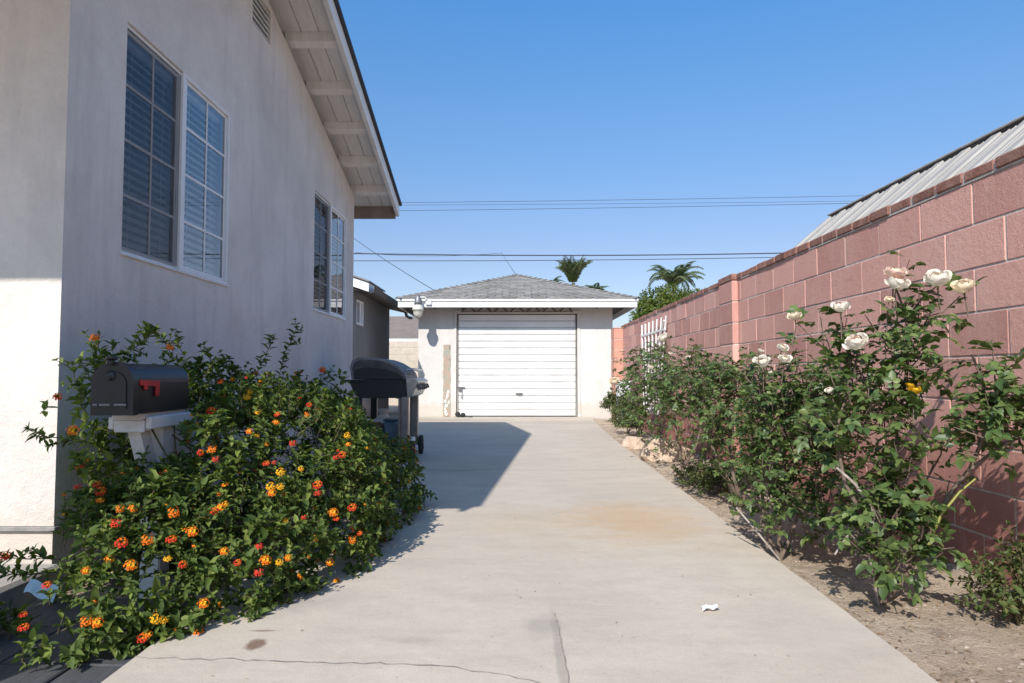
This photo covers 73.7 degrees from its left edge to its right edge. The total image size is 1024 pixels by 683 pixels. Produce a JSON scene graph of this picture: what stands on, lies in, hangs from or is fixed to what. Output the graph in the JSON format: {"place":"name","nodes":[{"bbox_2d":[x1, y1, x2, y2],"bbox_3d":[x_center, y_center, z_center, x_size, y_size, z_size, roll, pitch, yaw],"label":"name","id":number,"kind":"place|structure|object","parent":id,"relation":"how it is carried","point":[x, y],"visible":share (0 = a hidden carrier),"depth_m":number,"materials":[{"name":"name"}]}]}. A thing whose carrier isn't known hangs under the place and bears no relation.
{"place":"outdoors","nodes":[
{"label":"outdoors","id":0,"kind":"place"},
{"bbox_2d":[0,564,59,615],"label":"porch floor","id":1,"kind":"structure","parent":0,"point":[15,589],"depth_m":2.72,"materials":[{"name":"concrete"}]},
{"bbox_2d":[0,598,210,682],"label":"paving path","id":2,"kind":"structure","parent":0,"point":[103,666],"depth_m":2.21,"materials":[{"name":"grey concrete"}]},
{"bbox_2d":[6,472,375,619],"bbox_3d":[-1.485,1.144,4.404,0.990,0.022,4.300,0,-3,0],"label":"planting bed","id":3,"kind":"object","parent":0,"point":[89,589],"visible":0.03,"depth_m":3.03,"materials":[{"name":"soil"}]},
{"bbox_2d":[109,409,194,598],"bbox_3d":[-1.518,0.705,2.873,0.170,0.828,0.400,0,-3,0],"label":"mailbox post","id":4,"kind":"object","parent":3,"relation":"on","point":[138,427],"visible":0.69,"depth_m":2.83,"materials":[{"name":"white paint"}]},
{"bbox_2d":[90,356,188,415],"bbox_3d":[-1.516,0.179,2.812,0.166,0.226,0.472,0,-3,0],"label":"mailbox","id":5,"kind":"object","parent":4,"relation":"on","point":[121,389],"visible":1,"depth_m":2.62,"materials":[{"name":"black metal"}]},
{"bbox_2d":[90,356,138,415],"bbox_3d":[-1.519,0.169,2.603,0.162,0.226,0.054,0,-3,0],"label":"door","id":6,"kind":"structure","parent":5,"relation":"in","point":[114,385],"depth_m":2.59,"materials":[{"name":"black metal"}]},
{"bbox_2d":[0,318,437,670],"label":"lantana bush","id":7,"kind":"object","parent":3,"relation":"on","point":[186,517],"visible":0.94,"depth_m":2.76,"materials":[{"name":"green plant"}]},
{"bbox_2d":[23,579,58,602],"bbox_3d":[-1.532,0.812,2.222,0.095,0.067,0.030,0,-3,0],"label":"paper scrap","id":8,"kind":"object","parent":7,"relation":"on","point":[33,586],"visible":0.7,"depth_m":2.22,"materials":[{"name":"blue paper"}]},
{"bbox_2d":[371,422,383,432],"bbox_3d":[-1.403,0.949,7.081,0.160,0.254,0.370,0,-3,0],"label":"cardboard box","id":9,"kind":"object","parent":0,"point":[378,424],"visible":0.07,"depth_m":6.97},
{"bbox_2d":[372,408,389,422],"bbox_3d":[-1.403,0.914,7.468,0.310,0.360,0.310,0,-3,0],"label":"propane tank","id":10,"kind":"object","parent":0,"point":[383,413],"visible":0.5,"depth_m":7.42,"materials":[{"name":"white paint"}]},
{"bbox_2d":[377,405,397,416],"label":"side yard slab","id":11,"kind":"structure","parent":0,"point":[393,412],"depth_m":16.29,"materials":[{"name":"concrete"}]},
{"bbox_2d":[389,341,417,404],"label":"cream block wall","id":12,"kind":"structure","parent":0,"point":[405,352],"depth_m":20.02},
{"bbox_2d":[389,316,417,340],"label":"neighbour house","id":13,"kind":"structure","parent":0,"point":[402,328],"depth_m":27.08,"materials":[{"name":"beige paint"}]},
{"bbox_2d":[355,252,497,255],"bbox_3d":[-3.650,-3.822,29.927,6.393,0.158,0.016,0,-3,-2],"label":"power line","id":14,"kind":"object","parent":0,"point":[409,255],"visible":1,"depth_m":29.89,"materials":[{"name":"black rubber"}]},
{"bbox_2d":[455,412,471,416],"bbox_3d":[-0.986,1.502,14.038,0.372,0.117,0.099,0,-3,7],"label":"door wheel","id":15,"kind":"object","parent":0,"point":[457,414],"depth_m":14.01,"materials":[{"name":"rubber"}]},
{"bbox_2d":[101,417,937,682],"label":"driveway","id":16,"kind":"structure","parent":0,"point":[645,560],"depth_m":2.66,"materials":[{"name":"concrete"}]},
{"bbox_2d":[346,357,428,457],"bbox_3d":[-1.310,0.704,7.288,0.785,1.054,0.868,0,-3,0],"label":"gas grill","id":17,"kind":"object","parent":16,"relation":"on","point":[377,378],"visible":0.78,"depth_m":6.92,"materials":[{"name":"black metal"}]},
{"bbox_2d":[383,417,397,445],"bbox_3d":[-1.248,0.944,7.191,0.160,0.274,0.360,0,-3,0],"label":"storage tub","id":18,"kind":"object","parent":17,"relation":"on","point":[391,426],"visible":0.57,"depth_m":7.02,"materials":[{"name":"plastic"}]},
{"bbox_2d":[395,274,640,418],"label":"detached garage","id":19,"kind":"structure","parent":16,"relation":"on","point":[516,345],"depth_m":14.25,"materials":[{"name":"paint"}]},
{"bbox_2d":[354,238,433,289],"bbox_3d":[-3.643,-2.394,19.346,0.016,2.584,6.616,2,-3,-32],"label":"power line","id":20,"kind":"object","parent":19,"relation":"attached to","point":[395,266],"visible":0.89,"depth_m":18.49,"materials":[{"name":"black rubber"}]},
{"bbox_2d":[412,295,431,317],"bbox_3d":[-1.829,-0.703,13.727,0.386,0.455,0.235,3,-4,-44],"label":"barn light","id":21,"kind":"object","parent":19,"relation":"attached to","point":[417,309],"visible":1,"depth_m":13.62,"materials":[{"name":"metal"}]},
{"bbox_2d":[457,315,576,416],"bbox_3d":[0.102,0.502,14.252,2.488,2.130,0.100,0,-3,0],"label":"door","id":22,"kind":"structure","parent":19,"relation":"in","point":[508,365],"depth_m":14.26,"materials":[{"name":"white metal"}]},
{"bbox_2d":[701,604,718,610],"bbox_3d":[0.739,0.992,2.546,0.071,0.012,0.035,0,-3,-9],"label":"paper scrap","id":23,"kind":"object","parent":16,"relation":"on","point":[710,607],"visible":1,"depth_m":2.54,"materials":[{"name":"white paper"}]},
{"bbox_2d":[354,257,772,260],"bbox_3d":[2.516,-3.728,30.209,32.141,0.344,0.032,0,-3,0],"label":"power line","id":24,"kind":"object","parent":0,"point":[564,260],"visible":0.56,"depth_m":30.19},
{"bbox_2d":[354,253,780,255],"bbox_3d":[2.586,-3.956,30.220,32.379,0.337,0.052,0,-3,0],"label":"power line","id":25,"kind":"object","parent":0,"point":[572,255],"visible":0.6,"depth_m":30.19,"materials":[{"name":"black rubber"}]},
{"bbox_2d":[402,196,835,202],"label":"power line","id":26,"kind":"object","parent":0,"point":[635,199],"visible":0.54,"depth_m":42.45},
{"bbox_2d":[399,203,848,210],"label":"power line","id":27,"kind":"object","parent":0,"point":[618,207],"visible":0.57,"depth_m":42.43,"materials":[{"name":"black rubber"}]},
{"bbox_2d":[487,201,829,204],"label":"power line","id":28,"kind":"object","parent":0,"point":[645,203],"visible":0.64,"depth_m":42.44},
{"bbox_2d":[338,0,1023,327],"label":"sky","id":29,"kind":"structure","parent":0,"point":[545,104],"materials":[{"name":"blue"}]},
{"bbox_2d":[594,419,1023,682],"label":"soil bed","id":30,"kind":"object","parent":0,"point":[962,629],"visible":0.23,"depth_m":2.75,"materials":[{"name":"brown soil"}]},
{"bbox_2d":[600,391,616,416],"bbox_3d":[1.946,1.258,13.247,0.520,0.643,0.531,-1,-3,17],"label":"weed clump","id":31,"kind":"object","parent":30,"relation":"on","point":[609,402],"visible":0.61,"depth_m":13.18,"materials":[{"name":"green plant"}]},
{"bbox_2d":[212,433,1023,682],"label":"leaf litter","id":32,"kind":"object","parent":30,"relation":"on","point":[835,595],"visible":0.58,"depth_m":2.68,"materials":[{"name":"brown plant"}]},
{"bbox_2d":[607,392,637,422],"bbox_3d":[1.935,1.174,11.821,0.614,0.681,0.795,1,-3,-20],"label":"weed clump","id":33,"kind":"object","parent":30,"relation":"on","point":[618,408],"visible":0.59,"depth_m":11.75,"materials":[{"name":"green plant"}]},
{"bbox_2d":[616,381,630,425],"bbox_3d":[2.021,1.120,12.436,0.245,0.800,0.280,0,-3,0],"label":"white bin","id":34,"kind":"object","parent":30,"relation":"on","point":[617,394],"visible":0.14,"depth_m":12.32,"materials":[{"name":"plastic"}]},
{"bbox_2d":[608,410,652,433],"bbox_3d":[1.780,1.227,10.398,0.615,0.452,1.120,0,-3,0],"label":"weed clump","id":35,"kind":"object","parent":30,"relation":"on","point":[617,422],"visible":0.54,"depth_m":10.21,"materials":[{"name":"green plant"}]},
{"bbox_2d":[621,436,646,449],"bbox_3d":[1.522,1.274,8.458,0.372,0.216,0.280,0,-3,0],"label":"rock","id":36,"kind":"object","parent":30,"relation":"on","point":[632,443],"visible":0.62,"depth_m":8.34,"materials":[{"name":"beige stone"}]},
{"bbox_2d":[609,346,668,436],"bbox_3d":[1.708,0.721,9.101,0.914,1.311,0.964,-3,-4,43],"label":"rose bush","id":37,"kind":"object","parent":30,"relation":"on","point":[614,380],"visible":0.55,"depth_m":9.07,"materials":[{"name":"green plant"}]},
{"bbox_2d":[639,437,685,462],"bbox_3d":[1.623,1.180,7.359,0.516,0.319,0.407,0,-3,0],"label":"rock","id":38,"kind":"object","parent":30,"relation":"on","point":[663,454],"visible":0.62,"depth_m":7.19,"materials":[{"name":"beige stone"}]},
{"bbox_2d":[619,333,718,470],"bbox_3d":[1.659,0.605,6.933,1.133,1.344,1.318,0,-3,0],"label":"rose bush","id":39,"kind":"object","parent":30,"relation":"on","point":[663,337],"visible":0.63,"depth_m":6.89,"materials":[{"name":"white plant"}]},
{"bbox_2d":[682,446,694,458],"bbox_3d":[1.889,1.234,7.555,0.290,0.174,0.226,0,-3,0],"label":"rock","id":40,"kind":"object","parent":30,"relation":"on","point":[687,450],"visible":0.22,"depth_m":7.47,"materials":[{"name":"beige stone"}]},
{"bbox_2d":[650,342,787,507],"bbox_3d":[1.466,0.591,4.960,0.911,1.174,1.019,2,-3,-37],"label":"rose bush","id":41,"kind":"object","parent":30,"relation":"on","point":[709,373],"visible":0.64,"depth_m":4.86,"materials":[{"name":"green plant"}]},
{"bbox_2d":[669,452,770,495],"bbox_3d":[1.657,1.064,5.469,0.824,0.303,1.017,0,-3,0],"label":"ground shrub","id":42,"kind":"object","parent":30,"relation":"on","point":[708,479],"visible":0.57,"depth_m":5.34,"materials":[{"name":"green plant"}]},
{"bbox_2d":[719,340,879,560],"bbox_3d":[1.521,0.552,3.627,0.800,1.121,0.917,-1,-3,20],"label":"rose bush","id":43,"kind":"object","parent":30,"relation":"on","point":[790,406],"visible":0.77,"depth_m":3.51,"materials":[{"name":"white plant"}]},
{"bbox_2d":[617,440,1023,682],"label":"pebbles","id":44,"kind":"object","parent":30,"relation":"on","point":[966,646],"visible":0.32,"depth_m":2.74,"materials":[{"name":"beige stone"}]},
{"bbox_2d":[772,250,1023,606],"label":"rose bush","id":45,"kind":"object","parent":30,"relation":"on","point":[886,551],"visible":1,"depth_m":2.75,"materials":[{"name":"green plant"}]},
{"bbox_2d":[948,520,1023,624],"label":"young shrub","id":46,"kind":"object","parent":30,"relation":"on","point":[1011,601],"visible":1,"depth_m":2.55,"materials":[{"name":"green plant"}]},
{"label":"ground","id":47,"kind":"structure","parent":0,"visible":0},
{"bbox_2d":[0,0,401,584],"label":"stucco house","id":48,"kind":"structure","parent":47,"relation":"on","point":[218,174],"depth_m":4.10,"materials":[{"name":"white paint"}]},
{"bbox_2d":[120,25,229,286],"bbox_3d":[-2.210,-1.026,4.149,0.462,1.810,1.880,0,-3,0],"label":"window","id":49,"kind":"structure","parent":48,"relation":"in","point":[167,145],"depth_m":4.36,"materials":[{"name":"glass"}]},
{"bbox_2d":[313,192,346,320],"bbox_3d":[-2.202,-0.895,7.497,0.462,1.810,1.900,0,-3,0],"label":"window","id":50,"kind":"structure","parent":48,"relation":"in","point":[326,216],"depth_m":7.80,"materials":[{"name":"glass"}]},
{"bbox_2d":[352,275,412,418],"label":"grey outbuilding","id":51,"kind":"structure","parent":47,"relation":"on","point":[374,304],"depth_m":13.87,"materials":[{"name":"paint"}]},
{"bbox_2d":[356,299,363,325],"bbox_3d":[-2.930,-0.544,13.060,0.056,0.469,0.563,0,-3,0],"label":"window","id":52,"kind":"structure","parent":51,"relation":"in","point":[359,304],"depth_m":13.05,"materials":[{"name":"white plastic"}]},
{"bbox_2d":[555,256,592,284],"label":"palm tree","id":53,"kind":"object","parent":47,"relation":"on","point":[571,270],"visible":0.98,"depth_m":57.82,"materials":[{"name":"green plant"}]},
{"bbox_2d":[585,283,608,289],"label":"palm tree","id":54,"kind":"object","parent":47,"relation":"on","point":[597,287],"visible":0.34,"depth_m":89.63,"materials":[{"name":"green plant"}]},
{"bbox_2d":[629,280,692,321],"bbox_3d":[6.133,-0.085,27.081,2.500,4.855,3.285,-2,-3,32],"label":"bushy tree","id":55,"kind":"object","parent":47,"relation":"on","point":[646,304],"visible":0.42,"depth_m":26.92,"materials":[{"name":"green plant"}]},
{"bbox_2d":[647,261,705,294],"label":"palm tree","id":56,"kind":"object","parent":47,"relation":"on","point":[680,274],"visible":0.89,"depth_m":54.81,"materials":[{"name":"green plant"}]},
{"bbox_2d":[611,145,1023,589],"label":"block wall","id":57,"kind":"structure","parent":47,"relation":"on","point":[968,224],"depth_m":3.60,"materials":[{"name":"brick"}]},
{"bbox_2d":[641,316,666,414],"bbox_3d":[2.094,0.380,10.171,0.058,1.389,1.791,0,-3,0],"label":"trellis","id":58,"kind":"object","parent":57,"relation":"attached to","point":[662,325],"visible":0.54,"depth_m":10.20,"materials":[{"name":"white paint"}]},
{"bbox_2d":[795,115,1023,246],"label":"metal patio cover","id":59,"kind":"object","parent":47,"relation":"on","point":[995,143],"visible":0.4,"depth_m":4.99,"materials":[{"name":"metal"}]}
]}

